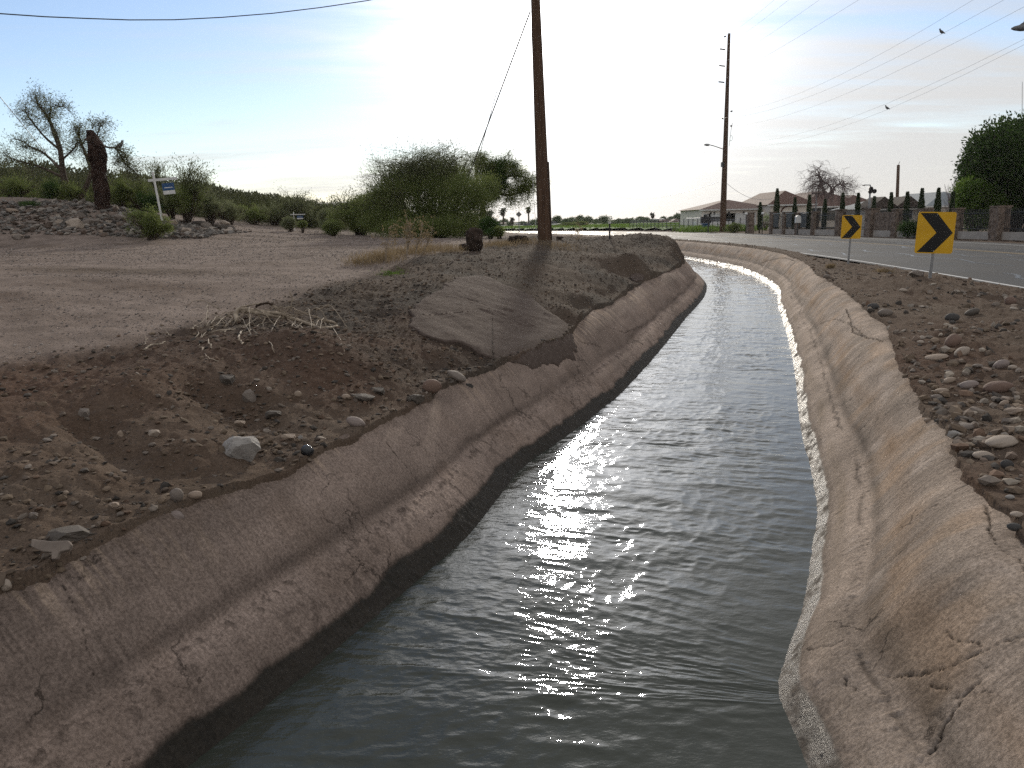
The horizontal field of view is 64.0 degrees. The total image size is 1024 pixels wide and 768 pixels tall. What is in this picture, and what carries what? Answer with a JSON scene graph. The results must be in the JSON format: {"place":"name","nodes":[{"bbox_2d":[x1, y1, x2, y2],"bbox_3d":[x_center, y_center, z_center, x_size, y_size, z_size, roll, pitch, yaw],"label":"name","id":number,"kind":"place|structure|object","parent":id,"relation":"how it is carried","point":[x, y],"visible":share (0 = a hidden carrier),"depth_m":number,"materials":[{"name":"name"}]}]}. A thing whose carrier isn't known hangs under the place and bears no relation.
{"place":"outdoors","nodes":[
{"label":"outdoors","id":0,"kind":"place"},
{"bbox_2d":[0,197,507,370],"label":"lot gravel","id":1,"kind":"structure","parent":0,"point":[223,277],"depth_m":15.63,"materials":[{"name":"gravel"}]},
{"bbox_2d":[188,258,816,767],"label":"water","id":2,"kind":"structure","parent":0,"point":[620,580],"depth_m":4.73,"materials":[{"name":"grey liquid"}]},
{"bbox_2d":[0,167,1023,594],"bbox_3d":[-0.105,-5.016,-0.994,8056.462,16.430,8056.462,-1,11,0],"label":"ground","id":3,"kind":"structure","parent":0,"point":[30,433],"depth_m":7.44,"materials":[{"name":"soil"}]},
{"bbox_2d":[1,579,11,590],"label":"stone","id":4,"kind":"object","parent":3,"relation":"on","point":[7,586],"visible":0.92,"depth_m":3.36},
{"bbox_2d":[0,170,59,197],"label":"desert shrub","id":5,"kind":"object","parent":3,"relation":"on","point":[18,188],"visible":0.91,"depth_m":36.62,"materials":[{"name":"green plant"}]},
{"bbox_2d":[33,173,61,198],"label":"desert shrub","id":6,"kind":"object","parent":3,"relation":"on","point":[50,185],"visible":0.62,"depth_m":36.17,"materials":[{"name":"green plant"}]},
{"bbox_2d":[31,539,72,559],"bbox_3d":[-2.006,0.720,3.561,0.182,0.085,0.026,2,-27,3],"label":"concrete piece","id":7,"kind":"object","parent":3,"relation":"on","point":[56,549],"visible":1,"depth_m":3.56,"materials":[{"name":"concrete"}]},
{"bbox_2d":[45,525,94,541],"bbox_3d":[-2.073,0.697,3.799,0.241,0.070,0.202,-11,15,-40],"label":"stone","id":8,"kind":"object","parent":3,"relation":"on","point":[75,533],"visible":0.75,"depth_m":3.75,"materials":[{"name":"stone"}]},
{"bbox_2d":[48,178,91,200],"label":"desert shrub","id":9,"kind":"object","parent":3,"relation":"on","point":[73,192],"visible":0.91,"depth_m":35.72,"materials":[{"name":"green plant"}]},
{"bbox_2d":[65,218,84,228],"bbox_3d":[-16.618,-6.039,31.213,0.667,0.560,0.543,-6,12,-22],"label":"boulder","id":10,"kind":"object","parent":3,"relation":"on","point":[77,222],"visible":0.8,"depth_m":31.06,"materials":[{"name":"stone"}]},
{"bbox_2d":[0,78,151,200],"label":"mesquite tree","id":11,"kind":"object","parent":3,"relation":"on","point":[80,141],"visible":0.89,"depth_m":35.49,"materials":[{"name":"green plant"}]},
{"bbox_2d":[78,408,89,416],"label":"stone","id":12,"kind":"object","parent":3,"relation":"on","point":[83,412],"visible":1,"depth_m":5.25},
{"bbox_2d":[84,130,110,209],"bbox_3d":[-16.559,-8.504,32.894,0.727,3.245,0.747,7,14,35],"label":"dead stump","id":13,"kind":"object","parent":3,"relation":"on","point":[97,154],"visible":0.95,"depth_m":32.72,"materials":[{"name":"wood"}]},
{"bbox_2d":[108,173,135,206],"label":"desert shrub","id":14,"kind":"object","parent":3,"relation":"on","point":[118,196],"visible":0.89,"depth_m":36.24,"materials":[{"name":"green plant"}]},
{"bbox_2d":[0,198,251,238],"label":"gravel","id":15,"kind":"structure","parent":3,"relation":"on","point":[204,232],"depth_m":32.01,"materials":[{"name":"gravel"}]},
{"bbox_2d":[123,201,176,239],"bbox_3d":[-13.248,-5.888,29.868,2.288,1.536,1.688,-1,11,0],"label":"desert shrub","id":16,"kind":"object","parent":3,"relation":"on","point":[151,227],"visible":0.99,"depth_m":29.71,"materials":[{"name":"green plant"}]},
{"bbox_2d":[124,156,178,210],"bbox_3d":[-15.990,-8.820,36.191,2.894,2.718,1.635,4,12,25],"label":"desert shrub","id":17,"kind":"object","parent":3,"relation":"on","point":[157,172],"visible":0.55,"depth_m":35.99,"materials":[{"name":"green plant"}]},
{"bbox_2d":[135,188,167,214],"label":"desert shrub","id":18,"kind":"object","parent":3,"relation":"on","point":[150,199],"visible":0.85,"depth_m":35.40,"materials":[{"name":"green plant"}]},
{"bbox_2d":[148,172,176,219],"bbox_3d":[-14.185,-7.497,33.705,1.113,2.438,0.080,-10,13,-17],"label":"estate sign","id":19,"kind":"object","parent":3,"relation":"on","point":[170,187],"visible":0.95,"depth_m":33.58,"materials":[{"name":"white paint"}]},
{"bbox_2d":[155,182,183,218],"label":"desert shrub","id":20,"kind":"object","parent":3,"relation":"on","point":[172,210],"visible":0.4,"depth_m":35.99,"materials":[{"name":"green plant"}]},
{"bbox_2d":[170,488,183,501],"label":"stone","id":21,"kind":"object","parent":3,"relation":"on","point":[177,494],"visible":0.98,"depth_m":4.24,"materials":[{"name":"stone"}]},
{"bbox_2d":[164,152,223,223],"bbox_3d":[-13.730,-8.419,35.520,2.726,3.249,1.810,-1,11,0],"label":"desert shrub","id":22,"kind":"object","parent":3,"relation":"on","point":[191,194],"visible":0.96,"depth_m":35.36,"materials":[{"name":"green plant"}]},
{"bbox_2d":[188,491,201,498],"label":"stone","id":23,"kind":"object","parent":3,"relation":"on","point":[195,494],"visible":1,"depth_m":4.33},
{"bbox_2d":[0,159,413,231],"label":"scrub","id":24,"kind":"object","parent":3,"relation":"on","point":[248,197],"visible":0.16,"depth_m":94.69,"materials":[{"name":"green plant"}]},
{"bbox_2d":[197,190,228,225],"bbox_3d":[-13.484,-7.826,36.650,1.871,1.846,1.460,2,12,16],"label":"desert shrub","id":25,"kind":"object","parent":3,"relation":"on","point":[211,207],"visible":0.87,"depth_m":36.43,"materials":[{"name":"green plant"}]},
{"bbox_2d":[219,374,234,384],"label":"stone","id":26,"kind":"object","parent":3,"relation":"on","point":[226,379],"visible":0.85,"depth_m":6.25,"materials":[{"name":"stone"}]},
{"bbox_2d":[215,195,249,224],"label":"desert shrub","id":27,"kind":"object","parent":3,"relation":"on","point":[231,212],"visible":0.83,"depth_m":40.94,"materials":[{"name":"green plant"}]},
{"bbox_2d":[222,436,260,461],"bbox_3d":[-1.659,0.399,5.028,0.213,0.181,0.186,-8,13,-30],"label":"stone","id":28,"kind":"object","parent":3,"relation":"on","point":[247,448],"visible":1,"depth_m":4.97,"materials":[{"name":"stone"}]},
{"bbox_2d":[143,290,346,361],"bbox_3d":[-2.405,-0.564,7.522,1.918,0.433,2.023,-1,11,0],"label":"dead branch pile","id":29,"kind":"object","parent":3,"relation":"on","point":[245,310],"visible":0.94,"depth_m":8.39,"materials":[{"name":"brown wood"}]},
{"bbox_2d":[242,389,255,402],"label":"stone","id":30,"kind":"object","parent":3,"relation":"on","point":[248,395],"visible":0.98,"depth_m":6.03,"materials":[{"name":"stone"}]},
{"bbox_2d":[234,201,275,224],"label":"desert shrub","id":31,"kind":"object","parent":3,"relation":"on","point":[252,215],"visible":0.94,"depth_m":44.92,"materials":[{"name":"green plant"}]},
{"bbox_2d":[279,215,296,231],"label":"shrub","id":32,"kind":"object","parent":3,"relation":"on","point":[289,223],"visible":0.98,"depth_m":39.09,"materials":[{"name":"green plant"}]},
{"bbox_2d":[256,180,323,225],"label":"desert shrub","id":33,"kind":"object","parent":3,"relation":"on","point":[277,217],"visible":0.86,"depth_m":46.76,"materials":[{"name":"green plant"}]},
{"bbox_2d":[301,445,313,455],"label":"stone","id":34,"kind":"object","parent":3,"relation":"on","point":[307,450],"visible":1,"depth_m":5.16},
{"bbox_2d":[313,207,346,229],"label":"creosote bush","id":35,"kind":"object","parent":3,"relation":"on","point":[322,215],"visible":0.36,"depth_m":38.90,"materials":[{"name":"green plant"}]},
{"bbox_2d":[320,218,344,235],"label":"creosote bush","id":36,"kind":"object","parent":3,"relation":"on","point":[331,228],"visible":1,"depth_m":34.21,"materials":[{"name":"green plant"}]},
{"bbox_2d":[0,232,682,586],"bbox_3d":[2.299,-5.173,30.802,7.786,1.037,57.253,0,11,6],"label":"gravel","id":37,"kind":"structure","parent":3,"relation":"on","point":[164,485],"depth_m":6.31,"materials":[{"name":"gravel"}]},
{"bbox_2d":[322,185,377,234],"bbox_3d":[-6.880,-7.764,36.769,2.550,2.441,4.217,-10,14,-39],"label":"creosote bush","id":38,"kind":"object","parent":3,"relation":"on","point":[354,227],"visible":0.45,"depth_m":36.95,"materials":[{"name":"green plant"}]},
{"bbox_2d":[0,260,706,767],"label":"canal wall","id":39,"kind":"structure","parent":3,"relation":"on","point":[192,636],"depth_m":4.31,"materials":[{"name":"concrete"}]},
{"bbox_2d":[346,417,364,425],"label":"stone","id":40,"kind":"object","parent":3,"relation":"on","point":[354,421],"visible":0.98,"depth_m":5.78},
{"bbox_2d":[351,393,374,401],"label":"stone","id":41,"kind":"object","parent":3,"relation":"on","point":[363,397],"visible":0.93,"depth_m":6.37,"materials":[{"name":"stone"}]},
{"bbox_2d":[372,221,399,261],"bbox_3d":[-2.311,-2.613,15.105,0.536,0.756,0.416,-1,11,0],"label":"dry weed","id":42,"kind":"object","parent":3,"relation":"on","point":[389,236],"visible":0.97,"depth_m":15.12,"materials":[{"name":"brown plant"}]},
{"bbox_2d":[330,241,468,267],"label":"dry grass","id":43,"kind":"structure","parent":3,"relation":"on","point":[378,257],"depth_m":15.92,"materials":[{"name":"plant"}]},
{"bbox_2d":[394,211,417,258],"bbox_3d":[-2.026,-2.857,15.643,0.494,0.949,0.494,-1,11,0],"label":"dry weed","id":44,"kind":"object","parent":3,"relation":"on","point":[408,234],"visible":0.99,"depth_m":15.65,"materials":[{"name":"brown plant"}]},
{"bbox_2d":[323,134,502,237],"bbox_3d":[-3.912,-8.155,33.555,7.280,4.604,5.786,-1,11,0],"label":"palo verde bush","id":45,"kind":"object","parent":3,"relation":"on","point":[414,182],"visible":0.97,"depth_m":33.22,"materials":[{"name":"green plant"}]},
{"bbox_2d":[407,394,423,403],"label":"stone","id":46,"kind":"object","parent":3,"relation":"on","point":[417,399],"visible":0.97,"depth_m":6.69,"materials":[{"name":"stone"}]},
{"bbox_2d":[408,216,428,257],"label":"dry weed","id":47,"kind":"object","parent":3,"relation":"on","point":[417,243],"visible":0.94,"depth_m":15.89,"materials":[{"name":"brown plant"}]},
{"bbox_2d":[414,217,436,252],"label":"dry weed","id":48,"kind":"object","parent":3,"relation":"on","point":[429,238],"visible":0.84,"depth_m":16.77,"materials":[{"name":"brown plant"}]},
{"bbox_2d":[422,379,441,393],"bbox_3d":[-0.693,0.020,7.084,0.170,0.126,0.121,-5,13,-17],"label":"stone","id":49,"kind":"object","parent":3,"relation":"on","point":[432,385],"visible":0.98,"depth_m":7.04,"materials":[{"name":"stone"}]},
{"bbox_2d":[447,370,465,381],"bbox_3d":[-0.521,-0.074,7.673,0.198,0.083,0.145,26,17,2],"label":"stone","id":50,"kind":"object","parent":3,"relation":"on","point":[457,376],"visible":0.99,"depth_m":7.62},
{"bbox_2d":[465,227,482,250],"bbox_3d":[-0.833,-3.188,18.134,0.388,0.566,0.324,-1,11,0],"label":"tree stump","id":51,"kind":"object","parent":3,"relation":"on","point":[474,237],"visible":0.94,"depth_m":18.01,"materials":[{"name":"brown wood"}]},
{"bbox_2d":[477,214,501,238],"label":"shrub","id":52,"kind":"object","parent":3,"relation":"on","point":[487,224],"visible":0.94,"depth_m":29.27,"materials":[{"name":"green plant"}]},
{"bbox_2d":[409,275,577,369],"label":"concrete slab","id":53,"kind":"structure","parent":3,"relation":"on","point":[485,317],"depth_m":9.98,"materials":[{"name":"concrete"}]},
{"bbox_2d":[491,226,505,238],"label":"shrub","id":54,"kind":"object","parent":3,"relation":"on","point":[500,234],"visible":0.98,"depth_m":28.41,"materials":[{"name":"green plant"}]},
{"bbox_2d":[458,142,553,233],"bbox_3d":[-0.330,-9.472,40.003,4.976,4.470,2.852,-1,11,0],"label":"palo verde tree","id":55,"kind":"object","parent":3,"relation":"on","point":[522,187],"visible":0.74,"depth_m":39.55,"materials":[{"name":"green plant"}]},
{"bbox_2d":[508,235,527,242],"bbox_3d":[0.176,-4.141,23.381,0.613,0.217,0.489,-1,11,0],"label":"log","id":56,"kind":"object","parent":3,"relation":"on","point":[513,237],"visible":0.74,"depth_m":23.18,"materials":[{"name":"brown wood"}]},
{"bbox_2d":[483,235,585,252],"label":"dry grass","id":57,"kind":"structure","parent":3,"relation":"on","point":[498,243],"depth_m":22.25,"materials":[{"name":"plant"}]},
{"bbox_2d":[532,0,551,239],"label":"utility pole","id":58,"kind":"object","parent":3,"relation":"on","point":[544,224],"visible":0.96,"depth_m":22.96,"materials":[{"name":"brown wood"}]},
{"bbox_2d":[0,0,369,19],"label":"telephone cable","id":59,"kind":"object","parent":58,"relation":"attached to","point":[176,19],"visible":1,"depth_m":16.56,"materials":[{"name":"metal"}]},
{"bbox_2d":[464,11,530,186],"bbox_3d":[-0.853,-8.944,28.826,0.189,4.911,12.358,-4,12,-13],"label":"guy wire","id":60,"kind":"object","parent":58,"relation":"attached to","point":[500,90],"visible":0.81,"depth_m":26.46,"materials":[{"name":"metal"}]},
{"bbox_2d":[531,0,536,235],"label":"service wire","id":61,"kind":"object","parent":58,"relation":"attached to","point":[532,123],"visible":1,"depth_m":22.52,"materials":[{"name":"metal"}]},
{"bbox_2d":[630,273,644,281],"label":"stone","id":62,"kind":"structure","parent":3,"relation":"on","point":[636,277],"depth_m":18.06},
{"bbox_2d":[629,218,746,230],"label":"pipe fence","id":63,"kind":"object","parent":3,"relation":"on","point":[669,222],"visible":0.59,"depth_m":108.94,"materials":[{"name":"metal"}]},
{"bbox_2d":[693,217,731,225],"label":"parked pickup","id":64,"kind":"object","parent":3,"relation":"on","point":[714,223],"visible":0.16,"depth_m":108.91,"materials":[{"name":"white paint"}]},
{"bbox_2d":[704,33,732,231],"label":"transmission pole","id":65,"kind":"object","parent":3,"relation":"on","point":[723,204],"visible":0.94,"depth_m":89.83,"materials":[{"name":"brown wood"}]},
{"bbox_2d":[672,224,767,232],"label":"weeds","id":66,"kind":"object","parent":3,"relation":"on","point":[699,228],"visible":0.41,"depth_m":91.78,"materials":[{"name":"green plant"}]},
{"bbox_2d":[725,221,743,232],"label":"garden bush","id":67,"kind":"object","parent":3,"relation":"on","point":[733,227],"visible":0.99,"depth_m":84.33,"materials":[{"name":"green plant"}]},
{"bbox_2d":[757,202,762,232],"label":"cypress","id":68,"kind":"object","parent":3,"relation":"on","point":[759,219],"visible":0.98,"depth_m":81.08,"materials":[{"name":"green plant"}]},
{"bbox_2d":[679,191,866,228],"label":"tiled house","id":69,"kind":"structure","parent":3,"relation":"on","point":[736,209],"depth_m":109.73,"materials":[{"name":"paint"}]},
{"bbox_2d":[726,213,755,226],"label":"garage door","id":70,"kind":"structure","parent":69,"relation":"in","point":[738,215],"depth_m":109.83,"materials":[{"name":"white paint"}]},
{"bbox_2d":[773,188,780,228],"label":"cypress","id":71,"kind":"object","parent":3,"relation":"on","point":[776,206],"visible":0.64,"depth_m":77.44,"materials":[{"name":"green plant"}]},
{"bbox_2d":[537,234,1023,767],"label":"canal wall","id":72,"kind":"structure","parent":3,"relation":"on","point":[907,646],"depth_m":3.83,"materials":[{"name":"concrete"}]},
{"bbox_2d":[806,194,811,228],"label":"cypress","id":73,"kind":"object","parent":3,"relation":"on","point":[809,207],"visible":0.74,"depth_m":71.76,"materials":[{"name":"green plant"}]},
{"bbox_2d":[821,199,827,229],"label":"cypress","id":74,"kind":"object","parent":3,"relation":"on","point":[824,209],"visible":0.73,"depth_m":69.33,"materials":[{"name":"green plant"}]},
{"bbox_2d":[795,160,864,228],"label":"bare tree","id":75,"kind":"object","parent":3,"relation":"on","point":[826,182],"visible":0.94,"depth_m":94.30,"materials":[{"name":"brown plant"}]},
{"bbox_2d":[677,239,1023,493],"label":"gravel","id":76,"kind":"structure","parent":3,"relation":"on","point":[978,439],"depth_m":6.31,"materials":[{"name":"gravel"}]},
{"bbox_2d":[841,215,861,263],"bbox_3d":[9.900,-4.080,24.031,0.546,1.707,0.058,3,12,13],"label":"chevron sign","id":77,"kind":"object","parent":3,"relation":"on","point":[851,227],"visible":0.98,"depth_m":23.92,"materials":[{"name":"metal"}]},
{"bbox_2d":[746,205,1023,240],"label":"stone pillar fence","id":78,"kind":"object","parent":3,"relation":"on","point":[876,223],"visible":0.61,"depth_m":57.01,"materials":[{"name":"stone"}]},
{"bbox_2d":[800,212,808,226],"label":"driveway gate","id":79,"kind":"structure","parent":78,"relation":"attached to","point":[803,223],"depth_m":69.05,"materials":[{"name":"metal"}]},
{"bbox_2d":[878,309,892,315],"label":"stone","id":80,"kind":"object","parent":3,"relation":"on","point":[884,312],"visible":0.97,"depth_m":10.62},
{"bbox_2d":[887,192,893,211],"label":"cypress","id":81,"kind":"object","parent":3,"relation":"on","point":[890,202],"visible":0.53,"depth_m":60.50,"materials":[{"name":"green plant"}]},
{"bbox_2d":[896,162,899,196],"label":"wooden pole","id":82,"kind":"object","parent":3,"relation":"on","point":[897,179],"visible":0.57,"depth_m":126.42,"materials":[{"name":"brown wood"}]},
{"bbox_2d":[833,192,967,227],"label":"grey roofed house","id":83,"kind":"structure","parent":3,"relation":"on","point":[898,203],"depth_m":87.93,"materials":[{"name":"paint"}]},
{"bbox_2d":[902,191,909,223],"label":"cypress","id":84,"kind":"object","parent":3,"relation":"on","point":[906,206],"visible":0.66,"depth_m":58.72,"materials":[{"name":"green plant"}]},
{"bbox_2d":[897,218,917,237],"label":"garden bush","id":85,"kind":"object","parent":3,"relation":"on","point":[908,228],"visible":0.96,"depth_m":54.34,"materials":[{"name":"green plant"}]},
{"bbox_2d":[917,187,924,219],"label":"cypress","id":86,"kind":"object","parent":3,"relation":"on","point":[921,203],"visible":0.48,"depth_m":57.15,"materials":[{"name":"green plant"}]},
{"bbox_2d":[914,212,956,277],"bbox_3d":[7.768,-2.407,15.139,0.642,1.508,0.058,3,12,13],"label":"chevron sign","id":87,"kind":"object","parent":3,"relation":"on","point":[935,231],"visible":1,"depth_m":15.05,"materials":[{"name":"metal"}]},
{"bbox_2d":[925,354,948,359],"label":"stone","id":88,"kind":"object","parent":3,"relation":"on","point":[936,356],"visible":0.94,"depth_m":7.57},
{"bbox_2d":[933,187,941,211],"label":"cypress","id":89,"kind":"object","parent":3,"relation":"on","point":[937,204],"visible":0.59,"depth_m":55.53,"materials":[{"name":"green plant"}]},
{"bbox_2d":[944,313,959,320],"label":"stone","id":90,"kind":"object","parent":3,"relation":"on","point":[952,316],"visible":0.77,"depth_m":9.80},
{"bbox_2d":[949,191,955,211],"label":"cypress","id":91,"kind":"object","parent":3,"relation":"on","point":[952,201],"visible":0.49,"depth_m":54.18,"materials":[{"name":"green plant"}]},
{"bbox_2d":[944,334,961,346],"bbox_3d":[4.280,-0.414,7.962,0.168,0.121,0.130,-38,19,-6],"label":"stone","id":92,"kind":"object","parent":3,"relation":"on","point":[952,340],"visible":0.93,"depth_m":7.92,"materials":[{"name":"stone"}]},
{"bbox_2d":[954,347,969,356],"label":"stone","id":93,"kind":"object","parent":3,"relation":"on","point":[965,350],"visible":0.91,"depth_m":7.50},
{"bbox_2d":[959,380,978,388],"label":"stone","id":94,"kind":"object","parent":3,"relation":"on","point":[968,384],"visible":0.99,"depth_m":6.38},
{"bbox_2d":[964,308,979,315],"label":"stone","id":95,"kind":"object","parent":3,"relation":"on","point":[972,311],"visible":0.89,"depth_m":10.69,"materials":[{"name":"stone"}]},
{"bbox_2d":[972,451,994,458],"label":"stone","id":96,"kind":"object","parent":3,"relation":"on","point":[978,454],"visible":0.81,"depth_m":4.59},
{"bbox_2d":[948,172,1023,231],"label":"green shrub","id":97,"kind":"object","parent":3,"relation":"on","point":[972,194],"visible":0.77,"depth_m":56.94,"materials":[{"name":"green plant"}]},
{"bbox_2d":[950,110,1023,231],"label":"ficus tree","id":98,"kind":"object","parent":3,"relation":"on","point":[993,154],"visible":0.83,"depth_m":56.71,"materials":[{"name":"green plant"}]},
{"bbox_2d":[983,381,1013,392],"bbox_3d":[3.709,0.024,6.256,0.212,0.096,0.150,-7,10,16],"label":"stone","id":99,"kind":"object","parent":3,"relation":"on","point":[999,386],"visible":0.92,"depth_m":6.20,"materials":[{"name":"stone"}]},
{"bbox_2d":[992,359,1009,368],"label":"stone","id":100,"kind":"object","parent":3,"relation":"on","point":[1000,364],"visible":0.98,"depth_m":6.83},
{"bbox_2d":[985,435,1018,447],"bbox_3d":[2.794,0.330,4.684,0.177,0.062,0.138,-11,13,-11],"label":"stone","id":101,"kind":"object","parent":3,"relation":"on","point":[1001,441],"visible":1,"depth_m":4.64,"materials":[{"name":"stone"}]},
{"bbox_2d":[1006,523,1021,530],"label":"stone","id":102,"kind":"object","parent":3,"relation":"on","point":[1013,526],"visible":1,"depth_m":3.47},
{"bbox_2d":[1004,407,1023,415],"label":"stone","id":103,"kind":"object","parent":3,"relation":"on","point":[1013,411],"visible":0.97,"depth_m":5.48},
{"bbox_2d":[0,0,1023,221],"label":"sky","id":104,"kind":"structure","parent":0,"point":[295,99],"materials":[{"name":"white"}]},
{"bbox_2d":[502,222,696,229],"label":"field","id":105,"kind":"structure","parent":0,"point":[661,228],"depth_m":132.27,"materials":[{"name":"plant"}]},
{"bbox_2d":[506,231,1023,288],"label":"road","id":106,"kind":"structure","parent":0,"point":[955,265],"depth_m":35.13,"materials":[{"name":"asphalt"}]},
{"bbox_2d":[513,231,1023,278],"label":"crack sealant","id":107,"kind":"object","parent":106,"relation":"on","point":[1017,276],"visible":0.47,"depth_m":34.00,"materials":[{"name":"grey"}]},
{"bbox_2d":[804,253,1023,287],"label":"edge line","id":108,"kind":"object","parent":106,"relation":"on","point":[928,271],"visible":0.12,"depth_m":21.93,"materials":[{"name":"white paint"}]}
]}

